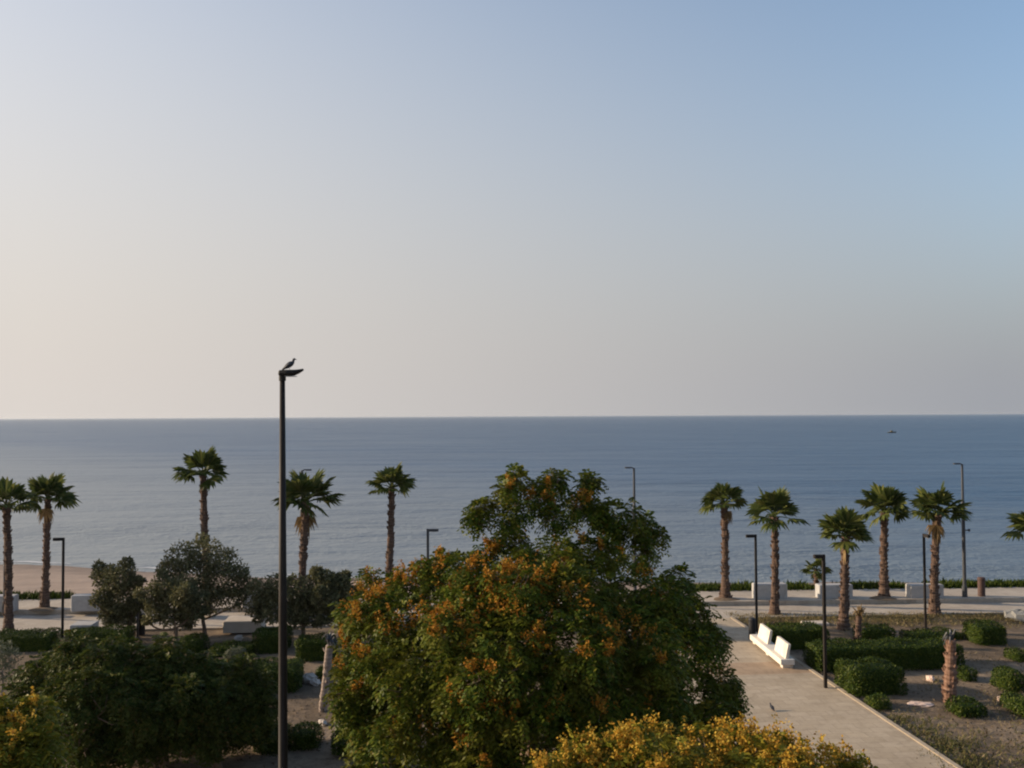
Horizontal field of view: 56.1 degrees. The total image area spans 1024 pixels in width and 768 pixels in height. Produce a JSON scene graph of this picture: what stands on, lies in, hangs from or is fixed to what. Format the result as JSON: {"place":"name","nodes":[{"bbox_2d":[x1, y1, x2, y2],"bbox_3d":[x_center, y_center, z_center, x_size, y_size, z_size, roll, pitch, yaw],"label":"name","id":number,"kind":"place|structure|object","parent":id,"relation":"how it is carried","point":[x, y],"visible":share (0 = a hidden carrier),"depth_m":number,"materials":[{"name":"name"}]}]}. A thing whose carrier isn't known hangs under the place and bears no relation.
{"place":"outdoors","nodes":[
{"label":"outdoors","id":0,"kind":"place"},
{"bbox_2d":[0,564,909,597],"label":"beach","id":1,"kind":"structure","parent":0,"point":[27,577],"depth_m":59.77,"materials":[{"name":"beige sand"}]},
{"bbox_2d":[0,577,1023,599],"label":"beach shrub cover","id":2,"kind":"object","parent":1,"relation":"on","point":[797,586],"visible":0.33,"depth_m":48.26,"materials":[{"name":"green plant"}]},
{"bbox_2d":[798,559,832,585],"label":"young palm","id":3,"kind":"object","parent":1,"relation":"on","point":[816,575],"visible":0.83,"depth_m":48.49,"materials":[{"name":"green plant"}]},
{"bbox_2d":[0,414,1023,582],"bbox_3d":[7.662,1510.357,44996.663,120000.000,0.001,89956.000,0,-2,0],"label":"sea","id":4,"kind":"structure","parent":0,"point":[140,506],"depth_m":160.43,"materials":[{"name":"liquid"}]},
{"bbox_2d":[15,561,297,575],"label":"foam","id":5,"kind":"object","parent":4,"relation":"on","point":[68,563],"visible":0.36,"depth_m":69.31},
{"bbox_2d":[0,614,1023,767],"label":"ground","id":6,"kind":"structure","parent":0,"point":[310,758],"depth_m":30.28,"materials":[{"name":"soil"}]},
{"bbox_2d":[0,636,23,695],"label":"bush","id":7,"kind":"object","parent":6,"relation":"on","point":[8,653],"visible":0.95,"depth_m":31.32,"materials":[{"name":"green plant"}]},
{"bbox_2d":[0,476,37,631],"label":"fan palm","id":8,"kind":"object","parent":6,"relation":"on","point":[10,489],"visible":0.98,"depth_m":40.37,"materials":[{"name":"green plant"}]},
{"bbox_2d":[0,627,62,652],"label":"hedge","id":9,"kind":"object","parent":6,"relation":"on","point":[31,640],"visible":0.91,"depth_m":37.17,"materials":[{"name":"green plant"}]},
{"bbox_2d":[0,686,78,767],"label":"flowering tree","id":10,"kind":"object","parent":6,"relation":"on","point":[30,737],"visible":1,"depth_m":13.55,"materials":[{"name":"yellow plant"}]},
{"bbox_2d":[53,537,64,637],"bbox_3d":[-18.615,8.370,39.473,0.524,4.087,0.234,0,-2,-5],"label":"street lamp","id":11,"kind":"object","parent":6,"relation":"on","point":[63,573],"visible":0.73,"depth_m":39.45,"materials":[{"name":"metal"}]},
{"bbox_2d":[0,628,150,767],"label":"bush","id":12,"kind":"object","parent":6,"relation":"on","point":[69,676],"visible":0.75,"depth_m":22.81,"materials":[{"name":"green plant"}]},
{"bbox_2d":[65,624,137,647],"bbox_3d":[-16.205,9.969,37.941,2.635,0.901,1.522,0,-2,-5],"label":"hedge","id":13,"kind":"object","parent":6,"relation":"on","point":[102,632],"visible":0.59,"depth_m":37.67,"materials":[{"name":"green plant"}]},
{"bbox_2d":[88,555,147,629],"bbox_3d":[-16.054,8.774,39.556,2.726,3.461,2.121,0,-2,-16],"label":"olive tree","id":14,"kind":"object","parent":6,"relation":"on","point":[121,611],"visible":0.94,"depth_m":39.16,"materials":[{"name":"green plant"}]},
{"bbox_2d":[136,613,144,634],"bbox_3d":[-15.440,9.989,39.941,0.367,0.850,0.362,0,-2,-5],"label":"litter bin","id":15,"kind":"object","parent":6,"relation":"on","point":[141,629],"visible":0.52,"depth_m":39.80,"materials":[{"name":"black plastic"}]},
{"bbox_2d":[135,579,146,637],"bbox_3d":[-15.233,9.205,39.397,0.446,2.379,0.208,0,-2,-5],"label":"street lamp","id":16,"kind":"object","parent":6,"relation":"on","point":[137,626],"visible":0.48,"depth_m":39.34,"materials":[{"name":"black metal"}]},
{"bbox_2d":[88,632,233,767],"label":"bush","id":17,"kind":"object","parent":6,"relation":"on","point":[169,679],"visible":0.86,"depth_m":23.11,"materials":[{"name":"green plant"}]},
{"bbox_2d":[131,568,210,647],"bbox_3d":[-13.252,8.855,38.067,2.905,3.170,2.415,-1,-2,20],"label":"olive tree","id":18,"kind":"object","parent":6,"relation":"on","point":[166,592],"visible":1,"depth_m":37.64,"materials":[{"name":"green plant"}]},
{"bbox_2d":[178,632,210,654],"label":"bush","id":19,"kind":"object","parent":6,"relation":"on","point":[194,642],"visible":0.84,"depth_m":36.77,"materials":[{"name":"green plant"}]},
{"bbox_2d":[154,532,256,634],"bbox_3d":[-12.487,8.316,39.446,3.943,4.333,2.511,0,-2,0],"label":"olive tree","id":20,"kind":"object","parent":6,"relation":"on","point":[219,592],"visible":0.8,"depth_m":39.24,"materials":[{"name":"green plant"}]},
{"bbox_2d":[207,639,255,656],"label":"hedge","id":21,"kind":"object","parent":6,"relation":"on","point":[223,647],"visible":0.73,"depth_m":36.38,"materials":[{"name":"green plant"}]},
{"bbox_2d":[176,652,288,767],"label":"bush","id":22,"kind":"object","parent":6,"relation":"on","point":[254,715],"visible":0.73,"depth_m":23.81,"materials":[{"name":"green plant"}]},
{"bbox_2d":[222,646,246,660],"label":"bush","id":23,"kind":"object","parent":6,"relation":"on","point":[234,651],"visible":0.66,"depth_m":35.16,"materials":[{"name":"green plant"}]},
{"bbox_2d":[234,635,242,640],"bbox_3d":[-11.073,10.291,38.834,0.227,0.310,0.438,-2,-2,34],"label":"stone","id":24,"kind":"object","parent":6,"relation":"on","point":[238,637],"visible":0.81,"depth_m":38.76,"materials":[{"name":"grey stone"}]},
{"bbox_2d":[213,655,305,693],"bbox_3d":[-9.002,9.701,32.016,4.160,0.986,1.958,0,-2,-5],"label":"bush","id":25,"kind":"object","parent":6,"relation":"on","point":[295,674],"visible":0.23,"depth_m":31.79,"materials":[{"name":"green plant"}]},
{"bbox_2d":[252,721,291,755],"bbox_3d":[-6.551,9.572,26.178,1.068,0.828,1.405,0,-2,-5],"label":"bush","id":26,"kind":"object","parent":6,"relation":"on","point":[272,749],"visible":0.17,"depth_m":25.66,"materials":[{"name":"green plant"}]},
{"bbox_2d":[251,625,293,653],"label":"hedge","id":27,"kind":"object","parent":6,"relation":"on","point":[266,640],"visible":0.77,"depth_m":36.66,"materials":[{"name":"green plant"}]},
{"bbox_2d":[244,570,325,636],"bbox_3d":[-9.018,8.884,38.584,3.428,3.104,2.460,0,-2,0],"label":"olive tree","id":28,"kind":"object","parent":6,"relation":"on","point":[262,605],"visible":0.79,"depth_m":38.15,"materials":[{"name":"green plant"}]},
{"bbox_2d":[278,369,303,767],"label":"tall street lamp","id":29,"kind":"object","parent":6,"relation":"on","point":[282,720],"visible":1,"depth_m":19.81,"materials":[{"name":"black metal"}]},
{"bbox_2d":[282,358,296,369],"bbox_3d":[-4.647,-0.415,20.024,0.279,0.261,0.157,1,-3,-41],"label":"pigeon","id":30,"kind":"object","parent":29,"relation":"on","point":[289,364],"visible":1,"depth_m":19.99,"materials":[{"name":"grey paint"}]},
{"bbox_2d":[288,720,324,751],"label":"bush","id":31,"kind":"object","parent":6,"relation":"on","point":[303,739],"visible":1,"depth_m":26.07,"materials":[{"name":"green plant"}]},
{"bbox_2d":[302,673,317,682],"bbox_3d":[-6.933,10.048,32.801,0.572,0.377,0.583,-2,-3,42],"label":"stone","id":32,"kind":"object","parent":6,"relation":"on","point":[307,677],"visible":0.76,"depth_m":32.60,"materials":[{"name":"grey stone"}]},
{"bbox_2d":[310,678,320,685],"bbox_3d":[-6.641,10.064,32.374,0.350,0.276,0.511,1,-3,-43],"label":"stone","id":33,"kind":"object","parent":6,"relation":"on","point":[315,682],"visible":1,"depth_m":32.26,"materials":[{"name":"grey stone"}]},
{"bbox_2d":[294,632,338,662],"bbox_3d":[-7.310,9.839,35.955,1.613,0.967,1.437,0,-2,-5],"label":"hedge","id":34,"kind":"object","parent":6,"relation":"on","point":[309,648],"visible":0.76,"depth_m":35.42,"materials":[{"name":"green plant"}]},
{"bbox_2d":[318,719,326,725],"bbox_3d":[-5.561,9.939,28.171,0.252,0.206,0.425,0,-2,-17],"label":"stone","id":35,"kind":"object","parent":6,"relation":"on","point":[323,721],"visible":0.82,"depth_m":28.06,"materials":[{"name":"white stone"}]},
{"bbox_2d":[315,664,333,678],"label":"bush","id":36,"kind":"object","parent":6,"relation":"on","point":[319,672],"visible":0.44,"depth_m":32.97,"materials":[{"name":"green plant"}]},
{"bbox_2d":[319,632,336,711],"bbox_3d":[-5.651,8.857,29.508,0.581,2.443,0.498,0,-2,0],"label":"bare palm trunk","id":37,"kind":"object","parent":6,"relation":"on","point":[330,641],"visible":0.89,"depth_m":29.41,"materials":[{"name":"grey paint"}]},
{"bbox_2d":[309,565,362,645],"bbox_3d":[-6.943,8.782,38.038,2.287,3.251,1.658,0,-2,0],"label":"olive tree","id":38,"kind":"object","parent":6,"relation":"on","point":[332,586],"visible":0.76,"depth_m":37.81,"materials":[{"name":"green plant"}]},
{"bbox_2d":[329,727,371,757],"bbox_3d":[-4.127,9.583,26.148,1.593,0.759,1.599,0,-2,-5],"label":"bush","id":39,"kind":"object","parent":6,"relation":"on","point":[340,745],"visible":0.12,"depth_m":25.52,"materials":[{"name":"green plant"}]},
{"bbox_2d":[426,529,438,557],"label":"street lamp","id":40,"kind":"object","parent":6,"relation":"on","point":[428,531],"visible":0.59,"depth_m":43.37,"materials":[{"name":"black metal"}]},
{"bbox_2d":[0,587,1023,614],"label":"promenade","id":41,"kind":"structure","parent":6,"relation":"on","point":[951,595],"depth_m":45.49,"materials":[{"name":"beige concrete"}]},
{"bbox_2d":[0,594,18,611],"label":"concrete block","id":42,"kind":"structure","parent":41,"relation":"on","point":[16,602],"depth_m":43.65,"materials":[{"name":"white concrete"}]},
{"bbox_2d":[29,607,57,610],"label":"soil mound","id":43,"kind":"object","parent":41,"relation":"on","point":[43,609],"visible":1,"depth_m":43.82,"materials":[{"name":"brown soil"}]},
{"bbox_2d":[24,471,81,606],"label":"fan palm","id":44,"kind":"object","parent":43,"relation":"on","point":[51,487],"visible":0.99,"depth_m":44.22,"materials":[{"name":"green plant"}]},
{"bbox_2d":[71,593,99,611],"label":"concrete block","id":45,"kind":"structure","parent":41,"relation":"on","point":[79,602],"depth_m":43.49,"materials":[{"name":"white concrete"}]},
{"bbox_2d":[625,467,636,591],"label":"promenade lamp","id":46,"kind":"object","parent":41,"relation":"on","point":[635,587],"visible":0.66,"depth_m":45.19,"materials":[{"name":"black metal"}]},
{"bbox_2d":[714,597,739,600],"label":"soil mound","id":47,"kind":"object","parent":41,"relation":"on","point":[724,599],"visible":0.97,"depth_m":45.30,"materials":[{"name":"brown soil"}]},
{"bbox_2d":[697,482,747,597],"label":"fan palm","id":48,"kind":"object","parent":47,"relation":"on","point":[720,492],"visible":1,"depth_m":45.71,"materials":[{"name":"green plant"}]},
{"bbox_2d":[752,582,786,598],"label":"concrete block","id":49,"kind":"structure","parent":41,"relation":"on","point":[764,590],"depth_m":45.53,"materials":[{"name":"white concrete"}]},
{"bbox_2d":[815,583,852,598],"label":"concrete block","id":50,"kind":"structure","parent":41,"relation":"on","point":[832,590],"depth_m":45.63,"materials":[{"name":"white concrete"}]},
{"bbox_2d":[870,596,896,599],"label":"soil mound","id":51,"kind":"object","parent":41,"relation":"on","point":[882,598],"visible":1,"depth_m":45.44,"materials":[{"name":"brown soil"}]},
{"bbox_2d":[855,482,912,596],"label":"fan palm","id":52,"kind":"object","parent":51,"relation":"on","point":[880,498],"visible":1,"depth_m":45.84,"materials":[{"name":"green plant"}]},
{"bbox_2d":[905,583,943,597],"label":"concrete block","id":53,"kind":"structure","parent":41,"relation":"on","point":[913,590],"depth_m":45.61,"materials":[{"name":"white concrete"}]},
{"bbox_2d":[953,463,969,596],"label":"promenade lamp","id":54,"kind":"object","parent":41,"relation":"on","point":[964,591],"visible":0.97,"depth_m":45.88,"materials":[{"name":"black metal"}]},
{"bbox_2d":[977,577,984,596],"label":"litter bin","id":55,"kind":"object","parent":41,"relation":"on","point":[981,585],"visible":1,"depth_m":45.91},
{"bbox_2d":[322,462,753,767],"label":"flowering tree","id":56,"kind":"object","parent":6,"relation":"on","point":[498,716],"visible":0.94,"depth_m":18.33,"materials":[{"name":"green plant"}]},
{"bbox_2d":[525,708,877,767],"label":"flowering tree","id":57,"kind":"object","parent":6,"relation":"on","point":[750,748],"visible":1,"depth_m":12.10,"materials":[{"name":"yellow plant"}]},
{"bbox_2d":[746,534,758,632],"bbox_3d":[9.993,8.268,39.850,0.524,4.027,0.234,0,-2,-5],"label":"street lamp","id":58,"kind":"object","parent":6,"relation":"on","point":[754,536],"visible":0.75,"depth_m":39.83,"materials":[{"name":"metal"}]},
{"bbox_2d":[745,485,809,614],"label":"fan palm","id":59,"kind":"object","parent":6,"relation":"on","point":[777,501],"visible":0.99,"depth_m":43.01,"materials":[{"name":"green plant"}]},
{"bbox_2d":[765,619,830,649],"bbox_3d":[11.116,9.765,37.428,2.336,0.993,1.582,0,-2,-5],"label":"hedge","id":60,"kind":"object","parent":6,"relation":"on","point":[797,635],"visible":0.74,"depth_m":36.87,"materials":[{"name":"green plant"}]},
{"bbox_2d":[800,620,829,625],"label":"slab","id":61,"kind":"structure","parent":6,"relation":"on","point":[820,623],"depth_m":40.99,"materials":[{"name":"beige concrete"}]},
{"bbox_2d":[813,554,827,687],"bbox_3d":[10.150,7.802,31.480,0.462,4.400,0.260,0,-2,-5],"label":"street lamp","id":62,"kind":"object","parent":6,"relation":"on","point":[819,556],"visible":1,"depth_m":31.45,"materials":[{"name":"black metal"}]},
{"bbox_2d":[817,506,874,630],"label":"fan palm","id":63,"kind":"object","parent":6,"relation":"on","point":[849,524],"visible":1,"depth_m":40.19,"materials":[{"name":"green plant"}]},
{"bbox_2d":[852,603,865,640],"bbox_3d":[13.578,9.438,37.525,0.516,1.649,0.506,0,-2,0],"label":"bare palm trunk","id":64,"kind":"object","parent":6,"relation":"on","point":[859,612],"visible":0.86,"depth_m":37.44,"materials":[{"name":"brown plant"}]},
{"bbox_2d":[833,656,908,697],"bbox_3d":[11.662,9.504,31.387,2.143,1.141,1.913,0,-2,-5],"label":"bush","id":65,"kind":"object","parent":6,"relation":"on","point":[859,677],"visible":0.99,"depth_m":30.76,"materials":[{"name":"green plant"}]},
{"bbox_2d":[852,622,896,639],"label":"hedge","id":66,"kind":"object","parent":6,"relation":"on","point":[872,631],"visible":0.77,"depth_m":38.23,"materials":[{"name":"green plant"}]},
{"bbox_2d":[726,610,1023,767],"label":"dry grass","id":67,"kind":"structure","parent":6,"relation":"on","point":[901,616],"depth_m":41.73,"materials":[{"name":"brown plant"}]},
{"bbox_2d":[863,692,892,711],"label":"bush","id":68,"kind":"object","parent":6,"relation":"on","point":[876,702],"visible":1,"depth_m":29.33,"materials":[{"name":"green plant"}]},
{"bbox_2d":[802,635,966,672],"bbox_3d":[13.309,9.649,34.495,5.651,1.027,1.791,0,-2,-5],"label":"hedge","id":69,"kind":"object","parent":6,"relation":"on","point":[911,653],"visible":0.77,"depth_m":33.90,"materials":[{"name":"green plant"}]},
{"bbox_2d":[907,701,933,706],"bbox_3d":[12.691,9.933,29.809,0.802,0.103,0.511,-1,-2,20],"label":"stone","id":70,"kind":"object","parent":6,"relation":"on","point":[921,704],"visible":1,"depth_m":29.71,"materials":[{"name":"white stone"}]},
{"bbox_2d":[922,534,930,628],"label":"street lamp","id":71,"kind":"object","parent":6,"relation":"on","point":[924,578],"visible":0.94,"depth_m":40.40,"materials":[{"name":"black metal"}]},
{"bbox_2d":[898,625,963,639],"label":"hedge","id":72,"kind":"object","parent":6,"relation":"on","point":[917,633],"visible":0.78,"depth_m":38.44,"materials":[{"name":"green plant"}]},
{"bbox_2d":[926,675,935,681],"bbox_3d":[14.115,9.960,32.403,0.236,0.276,0.430,0,-2,2],"label":"stone","id":73,"kind":"object","parent":6,"relation":"on","point":[929,678],"visible":0.93,"depth_m":32.29,"materials":[{"name":"white stone"}]},
{"bbox_2d":[907,480,972,616],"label":"fan palm","id":74,"kind":"object","parent":6,"relation":"on","point":[925,502],"visible":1,"depth_m":42.98,"materials":[{"name":"green plant"}]},
{"bbox_2d":[941,629,958,703],"bbox_3d":[13.699,8.841,30.085,0.527,2.346,0.540,0,-2,0],"label":"bare palm trunk","id":75,"kind":"object","parent":6,"relation":"on","point":[951,681],"visible":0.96,"depth_m":29.96,"materials":[{"name":"brown plant"}]},
{"bbox_2d":[884,711,1023,767],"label":"weeds","id":76,"kind":"object","parent":6,"relation":"on","point":[943,744],"visible":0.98,"depth_m":26.02,"materials":[{"name":"green plant"}]},
{"bbox_2d":[942,695,988,718],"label":"bush","id":77,"kind":"object","parent":6,"relation":"on","point":[958,707],"visible":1,"depth_m":28.63,"materials":[{"name":"green plant"}]},
{"bbox_2d":[956,664,979,681],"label":"bush","id":78,"kind":"object","parent":6,"relation":"on","point":[964,674],"visible":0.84,"depth_m":32.33,"materials":[{"name":"green plant"}]},
{"bbox_2d":[962,618,1007,645],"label":"hedge","id":79,"kind":"object","parent":6,"relation":"on","point":[981,632],"visible":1,"depth_m":37.40,"materials":[{"name":"green plant"}]},
{"bbox_2d":[989,664,1023,692],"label":"bush","id":80,"kind":"object","parent":6,"relation":"on","point":[1005,679],"visible":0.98,"depth_m":31.23,"materials":[{"name":"green plant"}]},
{"bbox_2d":[998,691,1023,718],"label":"bush","id":81,"kind":"object","parent":6,"relation":"on","point":[1013,702],"visible":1,"depth_m":28.98,"materials":[{"name":"green plant"}]},
{"bbox_2d":[1001,511,1023,541],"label":"fan palm","id":82,"kind":"object","parent":6,"relation":"on","point":[1017,520],"visible":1,"depth_m":43.33,"materials":[{"name":"green plant"}]},
{"bbox_2d":[1003,646,1023,662],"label":"bush","id":83,"kind":"object","parent":6,"relation":"on","point":[1016,654],"visible":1,"depth_m":35.08,"materials":[{"name":"green plant"}]},
{"bbox_2d":[1004,609,1023,621],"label":"stone","id":84,"kind":"object","parent":6,"relation":"on","point":[1016,614],"visible":0.82,"depth_m":41.69,"materials":[{"name":"white stone"}]},
{"bbox_2d":[0,602,1023,632],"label":"promenade","id":85,"kind":"structure","parent":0,"point":[33,621],"depth_m":43.51,"materials":[{"name":"beige concrete"}]},
{"bbox_2d":[2,500,7,612],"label":"promenade lamp","id":86,"kind":"object","parent":85,"relation":"on","point":[3,583],"visible":0.1,"depth_m":43.19,"materials":[{"name":"black metal"}]},
{"bbox_2d":[69,621,98,629],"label":"slab","id":87,"kind":"structure","parent":85,"relation":"on","point":[80,624],"depth_m":40.27,"materials":[{"name":"white concrete"}]},
{"bbox_2d":[171,446,229,611],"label":"fan palm","id":88,"kind":"object","parent":85,"relation":"on","point":[209,459],"visible":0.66,"depth_m":43.14,"materials":[{"name":"green plant"}]},
{"bbox_2d":[223,615,265,632],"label":"wall block","id":89,"kind":"structure","parent":85,"relation":"on","point":[237,624],"depth_m":39.88,"materials":[{"name":"beige concrete"}]},
{"bbox_2d":[300,469,311,538],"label":"promenade lamp","id":90,"kind":"object","parent":85,"relation":"on","point":[301,494],"visible":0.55,"depth_m":43.58,"materials":[{"name":"black metal"}]},
{"bbox_2d":[270,469,344,608],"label":"fan palm","id":91,"kind":"object","parent":85,"relation":"on","point":[303,484],"visible":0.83,"depth_m":43.01,"materials":[{"name":"green plant"}]},
{"bbox_2d":[365,462,416,609],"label":"fan palm","id":92,"kind":"object","parent":85,"relation":"on","point":[392,475],"visible":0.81,"depth_m":42.94,"materials":[{"name":"green plant"}]},
{"bbox_2d":[0,0,1023,418],"label":"sky","id":93,"kind":"structure","parent":0,"point":[431,208],"materials":[{"name":"blue"}]},
{"bbox_2d":[625,618,954,767],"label":"path","id":94,"kind":"structure","parent":0,"point":[803,700],"depth_m":28.99,"materials":[{"name":"beige concrete"}]},
{"bbox_2d":[748,617,755,638],"bbox_3d":[9.574,9.752,38.279,0.292,0.840,0.287,0,-2,-5],"label":"litter bin","id":95,"kind":"object","parent":94,"relation":"on","point":[752,625],"visible":0.8,"depth_m":38.17,"materials":[{"name":"black plastic"}]},
{"bbox_2d":[750,623,794,667],"bbox_3d":[9.652,9.678,35.773,0.500,0.820,3.951,0,-2,-2],"label":"bench","id":96,"kind":"object","parent":94,"relation":"on","point":[779,652],"visible":1,"depth_m":35.08,"materials":[{"name":"white concrete"}]},
{"bbox_2d":[655,617,961,767],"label":"kerb","id":97,"kind":"structure","parent":94,"relation":"on","point":[931,749],"depth_m":28.61,"materials":[{"name":"concrete"}]}
]}

